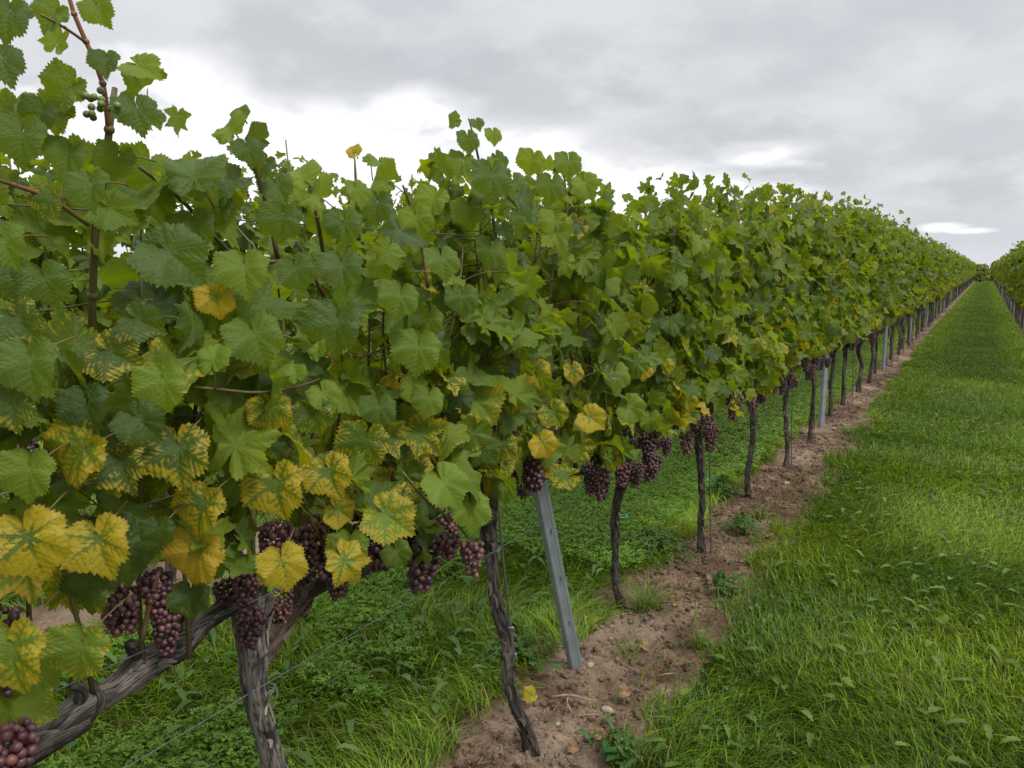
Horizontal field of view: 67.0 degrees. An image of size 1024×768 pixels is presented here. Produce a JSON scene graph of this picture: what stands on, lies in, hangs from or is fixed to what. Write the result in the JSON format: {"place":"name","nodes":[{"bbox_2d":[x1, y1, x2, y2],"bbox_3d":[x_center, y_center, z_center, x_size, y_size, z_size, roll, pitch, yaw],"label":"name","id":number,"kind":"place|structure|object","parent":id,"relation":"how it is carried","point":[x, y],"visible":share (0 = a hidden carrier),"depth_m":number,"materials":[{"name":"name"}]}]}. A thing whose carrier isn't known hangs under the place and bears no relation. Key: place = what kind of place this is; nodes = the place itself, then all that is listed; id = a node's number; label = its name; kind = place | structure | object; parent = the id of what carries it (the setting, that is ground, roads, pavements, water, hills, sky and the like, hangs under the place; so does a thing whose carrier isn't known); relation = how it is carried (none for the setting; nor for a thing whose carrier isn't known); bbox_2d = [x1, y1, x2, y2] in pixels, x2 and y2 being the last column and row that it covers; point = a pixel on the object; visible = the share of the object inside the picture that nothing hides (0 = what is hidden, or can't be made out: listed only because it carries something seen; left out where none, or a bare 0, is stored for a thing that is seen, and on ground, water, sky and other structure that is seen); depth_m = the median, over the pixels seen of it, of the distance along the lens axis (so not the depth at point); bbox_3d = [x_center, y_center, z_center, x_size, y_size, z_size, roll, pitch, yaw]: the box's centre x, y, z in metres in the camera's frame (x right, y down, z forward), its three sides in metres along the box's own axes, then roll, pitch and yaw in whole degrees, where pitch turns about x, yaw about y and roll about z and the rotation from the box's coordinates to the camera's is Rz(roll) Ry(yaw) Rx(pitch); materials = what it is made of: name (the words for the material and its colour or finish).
{"place":"outdoors","nodes":[
{"label":"outdoors","id":0,"kind":"place"},
{"bbox_2d":[54,395,706,691],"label":"trellis wire","id":1,"kind":"object","parent":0,"point":[212,619],"visible":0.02,"depth_m":1.40,"materials":[{"name":"grey"}]},
{"bbox_2d":[1,203,784,256],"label":"trellis wire","id":2,"kind":"object","parent":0,"point":[305,224],"visible":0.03,"depth_m":1.63,"materials":[{"name":"metal"}]},
{"bbox_2d":[85,342,720,520],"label":"trellis wire","id":3,"kind":"object","parent":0,"point":[275,466],"depth_m":1.35,"materials":[{"name":"metal"}]},
{"bbox_2d":[0,279,1023,767],"bbox_3d":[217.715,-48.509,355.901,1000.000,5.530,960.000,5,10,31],"label":"ground","id":4,"kind":"structure","parent":0,"point":[708,671],"depth_m":2.93,"materials":[{"name":"plant"}]},
{"bbox_2d":[2,370,717,645],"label":"soil strip","id":5,"kind":"object","parent":4,"relation":"on","point":[46,618],"visible":0.01,"depth_m":3.30,"materials":[{"name":"soil"}]},
{"bbox_2d":[0,152,77,454],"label":"grapevine","id":6,"kind":"object","parent":5,"relation":"on","point":[7,211],"visible":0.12,"depth_m":3.04,"materials":[{"name":"green plant"}]},
{"bbox_2d":[8,144,258,583],"bbox_3d":[-1.639,-0.057,3.492,0.668,2.156,1.309,5,10,31],"label":"grapevine","id":7,"kind":"object","parent":5,"relation":"on","point":[79,259],"visible":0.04,"depth_m":3.16,"materials":[{"name":"green plant"}]},
{"bbox_2d":[213,140,387,456],"bbox_3d":[-1.123,-0.207,4.294,0.711,2.214,1.369,5,10,31],"label":"grapevine","id":8,"kind":"object","parent":5,"relation":"on","point":[309,245],"visible":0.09,"depth_m":4.08,"materials":[{"name":"green plant"}]},
{"bbox_2d":[326,170,495,383],"bbox_3d":[-0.640,-0.320,5.143,0.613,2.186,1.641,5,10,30],"label":"grapevine","id":9,"kind":"object","parent":5,"relation":"on","point":[411,183],"visible":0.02,"depth_m":5.04,"materials":[{"name":"green plant"}]},
{"bbox_2d":[443,199,550,423],"bbox_3d":[-0.110,-0.452,5.984,0.691,2.200,1.651,5,10,31],"label":"grapevine","id":10,"kind":"object","parent":5,"relation":"on","point":[487,231],"visible":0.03,"depth_m":5.83,"materials":[{"name":"green plant"}]},
{"bbox_2d":[517,201,594,429],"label":"grapevine","id":11,"kind":"object","parent":5,"relation":"on","point":[549,253],"depth_m":6.33,"materials":[{"name":"green plant"}]},
{"bbox_2d":[32,353,881,767],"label":"clover","id":12,"kind":"object","parent":4,"relation":"on","point":[360,685],"visible":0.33,"depth_m":3.37,"materials":[{"name":"green plant"}]},
{"bbox_2d":[583,616,598,621],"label":"fallen leaf","id":13,"kind":"object","parent":4,"relation":"on","point":[591,619],"visible":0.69,"depth_m":3.21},
{"bbox_2d":[567,524,717,583],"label":"weed clump","id":14,"kind":"object","parent":4,"relation":"on","point":[650,535],"visible":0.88,"depth_m":4.02,"materials":[{"name":"green plant"}]},
{"bbox_2d":[407,373,883,767],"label":"straw litter","id":15,"kind":"object","parent":4,"relation":"on","point":[624,656],"visible":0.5,"depth_m":2.86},
{"bbox_2d":[369,282,973,767],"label":"soil strip","id":16,"kind":"object","parent":4,"relation":"on","point":[489,742],"visible":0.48,"depth_m":3.12,"materials":[{"name":"soil"}]},
{"bbox_2d":[0,0,210,767],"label":"grapevine","id":17,"kind":"object","parent":16,"relation":"on","point":[34,660],"visible":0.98,"depth_m":1.04,"materials":[{"name":"green plant"}]},
{"bbox_2d":[239,606,267,767],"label":"vine stake","id":18,"kind":"object","parent":16,"relation":"on","point":[250,710],"visible":0.87,"depth_m":1.48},
{"bbox_2d":[0,26,528,767],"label":"grapevine","id":19,"kind":"object","parent":16,"relation":"on","point":[238,380],"visible":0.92,"depth_m":1.31,"materials":[{"name":"green plant"}]},
{"bbox_2d":[268,682,277,698],"bbox_3d":[-0.503,0.617,1.562,0.074,0.016,0.060,1,9,7],"label":"twine tie","id":20,"kind":"object","parent":19,"relation":"attached to","point":[274,684],"visible":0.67,"depth_m":1.56,"materials":[{"name":"fabric"}]},
{"bbox_2d":[412,697,498,764],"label":"grass tuft","id":21,"kind":"object","parent":16,"relation":"on","point":[452,745],"visible":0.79,"depth_m":2.35,"materials":[{"name":"plant"}]},
{"bbox_2d":[319,110,632,756],"bbox_3d":[-0.090,0.256,2.220,0.518,1.922,1.430,5,10,31],"label":"grapevine","id":22,"kind":"object","parent":16,"relation":"on","point":[526,445],"visible":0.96,"depth_m":2.00,"materials":[{"name":"green plant"}]},
{"bbox_2d":[497,500,515,671],"bbox_3d":[-0.015,0.599,2.275,0.060,0.540,0.010,-4,9,-24],"label":"vine stake","id":23,"kind":"object","parent":22,"relation":"attached to","point":[503,564],"visible":0.92,"depth_m":2.26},
{"bbox_2d":[458,623,583,687],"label":"weed clump","id":24,"kind":"object","parent":16,"relation":"on","point":[519,641],"visible":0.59,"depth_m":2.87,"materials":[{"name":"green plant"}]},
{"bbox_2d":[522,685,537,702],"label":"fallen leaf","id":25,"kind":"object","parent":16,"relation":"on","point":[529,695],"visible":0.98,"depth_m":2.64,"materials":[{"name":"plant"}]},
{"bbox_2d":[505,313,582,669],"bbox_3d":[0.115,0.458,2.628,0.051,1.486,0.059,6,28,36],"label":"trellis post","id":26,"kind":"object","parent":16,"relation":"on","point":[544,510],"visible":0.52,"depth_m":2.70,"materials":[{"name":"metal"}]},
{"bbox_2d":[552,694,589,700],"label":"twig","id":27,"kind":"object","parent":16,"relation":"on","point":[570,695],"visible":1,"depth_m":2.65,"materials":[{"name":"wood"}]},
{"bbox_2d":[567,739,578,752],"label":"fallen leaf","id":28,"kind":"object","parent":16,"relation":"on","point":[573,746],"visible":1,"depth_m":2.36,"materials":[{"name":"plant"}]},
{"bbox_2d":[577,714,615,722],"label":"twig","id":29,"kind":"object","parent":16,"relation":"on","point":[596,715],"visible":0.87,"depth_m":2.54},
{"bbox_2d":[592,726,604,740],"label":"fallen leaf","id":30,"kind":"object","parent":16,"relation":"on","point":[597,729],"visible":0.66,"depth_m":2.43,"materials":[{"name":"plant"}]},
{"bbox_2d":[601,706,613,713],"bbox_3d":[0.326,1.116,2.650,0.048,0.022,0.033,5,10,31],"label":"stone","id":31,"kind":"object","parent":16,"relation":"on","point":[608,709],"visible":0.92,"depth_m":2.64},
{"bbox_2d":[495,171,726,611],"bbox_3d":[0.427,0.109,3.068,0.556,1.964,1.442,5,10,31],"label":"grapevine","id":32,"kind":"object","parent":16,"relation":"on","point":[649,361],"visible":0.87,"depth_m":3.01,"materials":[{"name":"green plant"}]},
{"bbox_2d":[618,683,630,697],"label":"fallen leaf","id":33,"kind":"object","parent":16,"relation":"on","point":[624,691],"visible":1,"depth_m":2.67,"materials":[{"name":"plant"}]},
{"bbox_2d":[599,634,657,661],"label":"grass tuft","id":34,"kind":"object","parent":16,"relation":"on","point":[623,648],"visible":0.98,"depth_m":2.96,"materials":[{"name":"plant"}]},
{"bbox_2d":[382,373,901,767],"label":"soil crumbs","id":35,"kind":"object","parent":16,"relation":"on","point":[496,760],"visible":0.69,"depth_m":3.04,"materials":[{"name":"soil"}]},
{"bbox_2d":[640,641,648,649],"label":"fallen leaf","id":36,"kind":"object","parent":16,"relation":"on","point":[645,647],"visible":0.81,"depth_m":2.99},
{"bbox_2d":[602,570,693,618],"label":"grass tuft","id":37,"kind":"object","parent":16,"relation":"on","point":[654,603],"visible":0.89,"depth_m":3.35,"materials":[{"name":"plant"}]},
{"bbox_2d":[642,170,770,554],"bbox_3d":[0.982,-0.047,3.953,0.534,2.032,1.429,5,10,31],"label":"grapevine","id":38,"kind":"object","parent":16,"relation":"on","point":[725,232],"visible":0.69,"depth_m":3.77,"materials":[{"name":"green plant"}]},
{"bbox_2d":[709,382,711,552],"bbox_3d":[1.026,0.453,4.002,0.089,0.971,0.007,-8,12,-44],"label":"vine stake","id":39,"kind":"object","parent":16,"relation":"on","point":[710,496],"visible":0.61,"depth_m":4.03,"materials":[{"name":"metal"}]},
{"bbox_2d":[700,569,750,595],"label":"weed clump","id":40,"kind":"object","parent":16,"relation":"on","point":[719,581],"visible":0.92,"depth_m":3.49,"materials":[{"name":"green plant"}]},
{"bbox_2d":[697,474,755,505],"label":"weed clump","id":41,"kind":"object","parent":16,"relation":"on","point":[724,484],"visible":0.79,"depth_m":5.01,"materials":[{"name":"green plant"}]},
{"bbox_2d":[705,511,775,539],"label":"weed clump","id":42,"kind":"object","parent":16,"relation":"on","point":[743,525],"visible":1,"depth_m":4.32,"materials":[{"name":"green plant"}]},
{"bbox_2d":[741,501,775,520],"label":"grass tuft","id":43,"kind":"object","parent":16,"relation":"on","point":[759,514],"visible":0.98,"depth_m":4.64,"materials":[{"name":"plant"}]},
{"bbox_2d":[720,182,809,497],"bbox_3d":[1.518,-0.209,4.834,0.531,2.059,1.221,5,10,31],"label":"grapevine","id":44,"kind":"object","parent":16,"relation":"on","point":[773,342],"visible":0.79,"depth_m":4.59,"materials":[{"name":"green plant"}]},
{"bbox_2d":[791,367,792,464],"bbox_3d":[2.063,0.201,5.693,0.089,0.971,0.007,-8,12,-44],"label":"vine stake","id":45,"kind":"object","parent":16,"relation":"on","point":[791,425],"visible":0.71,"depth_m":5.71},
{"bbox_2d":[755,187,840,468],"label":"grapevine","id":46,"kind":"object","parent":16,"relation":"on","point":[815,305],"visible":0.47,"depth_m":5.55,"materials":[{"name":"green plant"}]},
{"bbox_2d":[814,374,815,442],"bbox_3d":[2.529,0.088,6.455,0.089,0.971,0.007,-8,12,-44],"label":"vine stake","id":47,"kind":"object","parent":16,"relation":"on","point":[814,409],"visible":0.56,"depth_m":6.48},
{"bbox_2d":[785,190,866,443],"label":"grapevine","id":48,"kind":"object","parent":16,"relation":"on","point":[831,330],"visible":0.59,"depth_m":6.47,"materials":[{"name":"green plant"}]},
{"bbox_2d":[818,236,835,427],"bbox_3d":[2.937,-0.502,7.192,0.052,1.986,0.058,5,6,31],"label":"trellis post","id":49,"kind":"object","parent":16,"relation":"on","point":[823,392],"visible":0.34,"depth_m":7.24,"materials":[{"name":"metal"}]},
{"bbox_2d":[823,191,880,416],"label":"grapevine","id":50,"kind":"object","parent":16,"relation":"on","point":[857,309],"visible":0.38,"depth_m":7.34,"materials":[{"name":"green plant"}]},
{"bbox_2d":[852,349,853,404],"bbox_3d":[3.670,-0.188,8.316,0.089,0.971,0.007,-8,12,-44],"label":"vine stake","id":51,"kind":"object","parent":16,"relation":"on","point":[852,378],"visible":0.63,"depth_m":8.35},
{"bbox_2d":[836,196,883,405],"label":"grapevine","id":52,"kind":"object","parent":16,"relation":"on","point":[866,328],"visible":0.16,"depth_m":8.20,"materials":[{"name":"green plant"}]},
{"bbox_2d":[856,200,895,391],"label":"grapevine","id":53,"kind":"object","parent":16,"relation":"on","point":[880,289],"visible":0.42,"depth_m":8.92,"materials":[{"name":"green plant"}]},
{"bbox_2d":[881,325,887,369],"bbox_3d":[5.485,-1.095,11.296,0.052,1.951,0.055,5,8,31],"label":"trellis post","id":54,"kind":"object","parent":16,"relation":"on","point":[885,337],"visible":0.32,"depth_m":11.36,"materials":[{"name":"metal"}]},
{"bbox_2d":[867,208,903,383],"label":"grapevine","id":55,"kind":"object","parent":16,"relation":"on","point":[895,311],"visible":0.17,"depth_m":9.53,"materials":[{"name":"green plant"}]},
{"bbox_2d":[873,213,907,373],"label":"grapevine","id":56,"kind":"object","parent":16,"relation":"on","point":[897,263],"visible":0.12,"depth_m":10.70,"materials":[{"name":"green plant"}]},
{"bbox_2d":[885,224,915,365],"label":"grapevine","id":57,"kind":"object","parent":16,"relation":"on","point":[905,290],"visible":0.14,"depth_m":11.27,"materials":[{"name":"green plant"}]},
{"bbox_2d":[889,217,924,359],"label":"grapevine","id":58,"kind":"object","parent":16,"relation":"on","point":[913,284],"visible":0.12,"depth_m":12.42,"materials":[{"name":"green plant"}]},
{"bbox_2d":[897,241,922,354],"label":"grapevine","id":59,"kind":"object","parent":16,"relation":"on","point":[914,306],"visible":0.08,"depth_m":13.16,"materials":[{"name":"green plant"}]},
{"bbox_2d":[909,317,912,342],"bbox_3d":[8.039,-1.747,15.515,0.046,2.000,0.034,-3,9,-22],"label":"trellis post","id":60,"kind":"object","parent":16,"relation":"on","point":[911,319],"visible":0.14,"depth_m":15.59,"materials":[{"name":"metal"}]},
{"bbox_2d":[901,237,928,348],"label":"grapevine","id":61,"kind":"object","parent":16,"relation":"on","point":[919,298],"visible":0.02,"depth_m":14.21,"materials":[{"name":"green plant"}]},
{"bbox_2d":[907,230,932,345],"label":"grapevine","id":62,"kind":"object","parent":16,"relation":"on","point":[924,261],"visible":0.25,"depth_m":14.74,"materials":[{"name":"green plant"}]},
{"bbox_2d":[911,235,934,341],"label":"grapevine","id":63,"kind":"object","parent":16,"relation":"on","point":[930,277],"visible":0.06,"depth_m":15.78,"materials":[{"name":"green plant"}]},
{"bbox_2d":[915,238,937,337],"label":"grapevine","id":64,"kind":"object","parent":16,"relation":"on","point":[932,254],"visible":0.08,"depth_m":16.48,"materials":[{"name":"green plant"}]},
{"bbox_2d":[924,304,928,327],"bbox_3d":[10.631,-2.374,19.744,0.046,2.000,0.034,-3,9,-22],"label":"trellis post","id":65,"kind":"object","parent":16,"relation":"on","point":[926,314],"visible":0.2,"depth_m":19.84,"materials":[{"name":"metal"}]},
{"bbox_2d":[920,239,941,331],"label":"grapevine","id":66,"kind":"object","parent":16,"relation":"on","point":[935,246],"visible":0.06,"depth_m":18.30,"materials":[{"name":"green plant"}]},
{"bbox_2d":[917,245,945,333],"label":"grapevine","id":67,"kind":"object","parent":16,"relation":"on","point":[937,263],"visible":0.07,"depth_m":17.27,"materials":[{"name":"green plant"}]},
{"bbox_2d":[923,244,941,327],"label":"grapevine","id":68,"kind":"object","parent":16,"relation":"on","point":[938,286],"visible":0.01,"depth_m":19.25,"materials":[{"name":"green plant"}]},
{"bbox_2d":[927,242,947,326],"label":"grapevine","id":69,"kind":"object","parent":16,"relation":"on","point":[940,278],"visible":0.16,"depth_m":19.72,"materials":[{"name":"green plant"}]},
{"bbox_2d":[931,243,946,321],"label":"grapevine","id":70,"kind":"object","parent":16,"relation":"on","point":[944,273],"visible":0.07,"depth_m":21.57,"materials":[{"name":"green plant"}]},
{"bbox_2d":[930,242,951,322],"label":"grapevine","id":71,"kind":"object","parent":16,"relation":"on","point":[947,259],"visible":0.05,"depth_m":20.54,"materials":[{"name":"green plant"}]},
{"bbox_2d":[933,256,950,319],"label":"grapevine","id":72,"kind":"object","parent":16,"relation":"on","point":[946,277],"visible":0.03,"depth_m":22.30,"materials":[{"name":"green plant"}]},
{"bbox_2d":[934,248,954,317],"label":"grapevine","id":73,"kind":"object","parent":16,"relation":"on","point":[949,266],"visible":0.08,"depth_m":22.80,"materials":[{"name":"green plant"}]},
{"bbox_2d":[939,247,952,313],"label":"grapevine","id":74,"kind":"object","parent":16,"relation":"on","point":[949,286],"visible":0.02,"depth_m":25.86,"materials":[{"name":"green plant"}]},
{"bbox_2d":[941,253,954,311],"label":"grapevine","id":75,"kind":"object","parent":16,"relation":"on","point":[951,269],"visible":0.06,"depth_m":26.44,"materials":[{"name":"green plant"}]},
{"bbox_2d":[942,250,959,300],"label":"grapevine","id":76,"kind":"object","parent":16,"relation":"on","point":[956,263],"visible":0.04,"depth_m":27.17,"materials":[{"name":"green plant"}]},
{"bbox_2d":[945,248,958,307],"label":"grapevine","id":77,"kind":"object","parent":16,"relation":"on","point":[955,280],"visible":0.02,"depth_m":28.71,"materials":[{"name":"green plant"}]},
{"bbox_2d":[946,250,959,307],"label":"grapevine","id":78,"kind":"object","parent":16,"relation":"on","point":[957,282],"visible":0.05,"depth_m":29.86,"materials":[{"name":"green plant"}]},
{"bbox_2d":[952,254,958,289],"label":"grapevine","id":79,"kind":"object","parent":16,"relation":"on","point":[954,270],"visible":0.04,"depth_m":28.06,"materials":[{"name":"green plant"}]},
{"bbox_2d":[952,255,961,301],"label":"grapevine","id":80,"kind":"object","parent":16,"relation":"on","point":[959,275],"visible":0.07,"depth_m":34.47,"materials":[{"name":"green plant"}]},
{"bbox_2d":[953,255,964,299],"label":"grapevine","id":81,"kind":"object","parent":16,"relation":"on","point":[962,262],"visible":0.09,"depth_m":36.28,"materials":[{"name":"green plant"}]},
{"bbox_2d":[955,255,964,298],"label":"grapevine","id":82,"kind":"object","parent":16,"relation":"on","point":[962,281],"visible":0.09,"depth_m":38.27,"materials":[{"name":"green plant"}]},
{"bbox_2d":[973,263,990,281],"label":"shrub","id":83,"kind":"object","parent":4,"relation":"on","point":[981,273],"visible":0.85,"depth_m":90.59,"materials":[{"name":"green plant"}]},
{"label":"soil strip","id":84,"kind":"structure","parent":4,"relation":"on","visible":0},
{"bbox_2d":[999,256,1004,299],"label":"grapevine","id":85,"kind":"object","parent":84,"relation":"on","point":[1001,258],"visible":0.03,"depth_m":36.47,"materials":[{"name":"green plant"}]},
{"bbox_2d":[1001,256,1006,300],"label":"grapevine","id":86,"kind":"object","parent":84,"relation":"on","point":[1002,266],"visible":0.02,"depth_m":33.16,"materials":[{"name":"green plant"}]},
{"bbox_2d":[1003,253,1010,308],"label":"grapevine","id":87,"kind":"object","parent":84,"relation":"on","point":[1004,275],"visible":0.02,"depth_m":27.45,"materials":[{"name":"green plant"}]},
{"bbox_2d":[1002,251,1013,313],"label":"grapevine","id":88,"kind":"object","parent":84,"relation":"on","point":[1004,287],"visible":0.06,"depth_m":25.21,"materials":[{"name":"green plant"}]},
{"bbox_2d":[1003,247,1016,306],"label":"grapevine","id":89,"kind":"object","parent":84,"relation":"on","point":[1006,278],"visible":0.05,"depth_m":25.58,"materials":[{"name":"green plant"}]},
{"bbox_2d":[1006,250,1018,320],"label":"grapevine","id":90,"kind":"object","parent":84,"relation":"on","point":[1010,280],"visible":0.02,"depth_m":21.64,"materials":[{"name":"green plant"}]},
{"bbox_2d":[1009,252,1018,322],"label":"grapevine","id":91,"kind":"object","parent":84,"relation":"on","point":[1012,264],"visible":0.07,"depth_m":20.82,"materials":[{"name":"green plant"}]},
{"bbox_2d":[1008,249,1020,325],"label":"grapevine","id":92,"kind":"object","parent":84,"relation":"on","point":[1009,291],"visible":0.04,"depth_m":20.21,"materials":[{"name":"green plant"}]},
{"bbox_2d":[1009,241,1022,327],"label":"grapevine","id":93,"kind":"object","parent":84,"relation":"on","point":[1013,259],"visible":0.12,"depth_m":19.10,"materials":[{"name":"green plant"}]},
{"bbox_2d":[1013,242,1023,328],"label":"grapevine","id":94,"kind":"object","parent":84,"relation":"on","point":[1016,288],"visible":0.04,"depth_m":18.36,"materials":[{"name":"green plant"}]},
{"bbox_2d":[1014,246,1023,303],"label":"grapevine","id":95,"kind":"object","parent":84,"relation":"on","point":[1018,284],"visible":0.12,"depth_m":16.66,"materials":[{"name":"green plant"}]},
{"bbox_2d":[1015,240,1023,305],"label":"grapevine","id":96,"kind":"object","parent":84,"relation":"on","point":[1018,267],"visible":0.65,"depth_m":15.77,"materials":[{"name":"green plant"}]},
{"bbox_2d":[1016,291,1023,310],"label":"grapevine","id":97,"kind":"object","parent":84,"relation":"on","point":[1020,301],"visible":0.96,"depth_m":13.78,"materials":[{"name":"green plant"}]},
{"bbox_2d":[0,0,1023,268],"label":"sky","id":98,"kind":"structure","parent":0,"point":[916,107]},
{"bbox_2d":[125,302,929,767],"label":"trellis wire","id":99,"kind":"object","parent":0,"point":[351,634],"visible":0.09,"depth_m":1.65,"materials":[{"name":"grey"}]},
{"bbox_2d":[578,717,646,767],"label":"weed clump","id":100,"kind":"object","parent":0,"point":[619,743],"visible":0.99,"depth_m":2.31,"materials":[{"name":"green plant"}]},
{"bbox_2d":[523,281,1023,767],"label":"grass path","id":101,"kind":"structure","parent":0,"point":[979,329],"depth_m":3.56,"materials":[{"name":"plant"}]},
{"bbox_2d":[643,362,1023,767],"bbox_3d":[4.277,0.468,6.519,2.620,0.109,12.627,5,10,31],"label":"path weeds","id":102,"kind":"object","parent":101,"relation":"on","point":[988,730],"visible":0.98,"depth_m":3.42,"materials":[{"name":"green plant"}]},
{"bbox_2d":[842,676,855,687],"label":"fallen leaf","id":103,"kind":"object","parent":101,"relation":"on","point":[847,681],"visible":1,"depth_m":2.73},
{"bbox_2d":[935,614,949,623],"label":"fallen leaf","id":104,"kind":"object","parent":101,"relation":"on","point":[943,619],"visible":1,"depth_m":3.21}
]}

